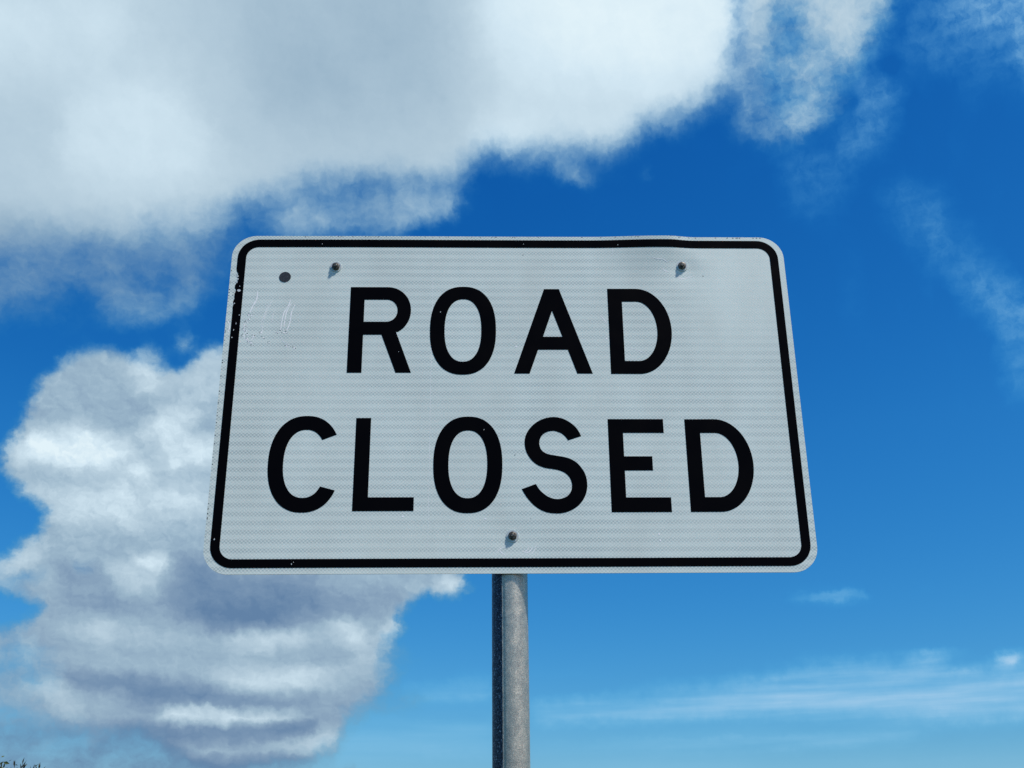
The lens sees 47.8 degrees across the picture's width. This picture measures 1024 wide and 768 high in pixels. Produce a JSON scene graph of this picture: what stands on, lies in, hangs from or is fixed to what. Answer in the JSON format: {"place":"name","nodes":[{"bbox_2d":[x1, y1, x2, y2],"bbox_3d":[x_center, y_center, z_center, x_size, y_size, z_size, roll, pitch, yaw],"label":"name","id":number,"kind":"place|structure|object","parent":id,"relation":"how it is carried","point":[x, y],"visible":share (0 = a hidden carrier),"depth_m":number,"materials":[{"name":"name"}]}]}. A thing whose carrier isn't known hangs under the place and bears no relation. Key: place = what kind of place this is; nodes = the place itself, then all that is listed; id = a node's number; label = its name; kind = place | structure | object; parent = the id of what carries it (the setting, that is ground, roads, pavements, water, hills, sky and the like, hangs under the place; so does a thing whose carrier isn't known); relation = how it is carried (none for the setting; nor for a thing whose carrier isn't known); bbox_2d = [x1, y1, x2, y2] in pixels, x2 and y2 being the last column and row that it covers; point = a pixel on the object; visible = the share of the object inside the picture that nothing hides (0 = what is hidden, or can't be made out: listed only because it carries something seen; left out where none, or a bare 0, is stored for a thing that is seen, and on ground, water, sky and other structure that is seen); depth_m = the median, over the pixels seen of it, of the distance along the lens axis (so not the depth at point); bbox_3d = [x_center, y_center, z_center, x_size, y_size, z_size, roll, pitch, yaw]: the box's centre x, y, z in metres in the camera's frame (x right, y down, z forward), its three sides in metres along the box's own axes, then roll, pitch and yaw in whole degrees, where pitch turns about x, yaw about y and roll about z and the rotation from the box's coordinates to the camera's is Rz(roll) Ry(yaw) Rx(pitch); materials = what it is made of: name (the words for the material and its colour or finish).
{"place":"outdoors","nodes":[
{"label":"outdoors","id":0,"kind":"place"},
{"bbox_2d":[0,0,1023,767],"label":"sky","id":1,"kind":"structure","parent":0,"point":[878,144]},
{"label":"ground","id":2,"kind":"structure","parent":0,"visible":0},
{"bbox_2d":[0,756,36,767],"bbox_3d":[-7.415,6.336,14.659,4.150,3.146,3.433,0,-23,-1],"label":"leafy shrub","id":3,"kind":"object","parent":2,"relation":"on","point":[6,762],"visible":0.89,"depth_m":15.47,"materials":[{"name":"green plant"}]},
{"bbox_2d":[0,759,45,767],"bbox_3d":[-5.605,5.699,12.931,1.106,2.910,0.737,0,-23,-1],"label":"tufted plant","id":4,"kind":"object","parent":2,"relation":"on","point":[23,765],"visible":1,"depth_m":13.46,"materials":[{"name":"green plant"}]},
{"bbox_2d":[203,236,816,767],"bbox_3d":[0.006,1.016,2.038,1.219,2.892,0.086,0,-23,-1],"label":"road sign","id":5,"kind":"object","parent":2,"relation":"on","point":[509,414],"visible":1,"depth_m":2.40,"materials":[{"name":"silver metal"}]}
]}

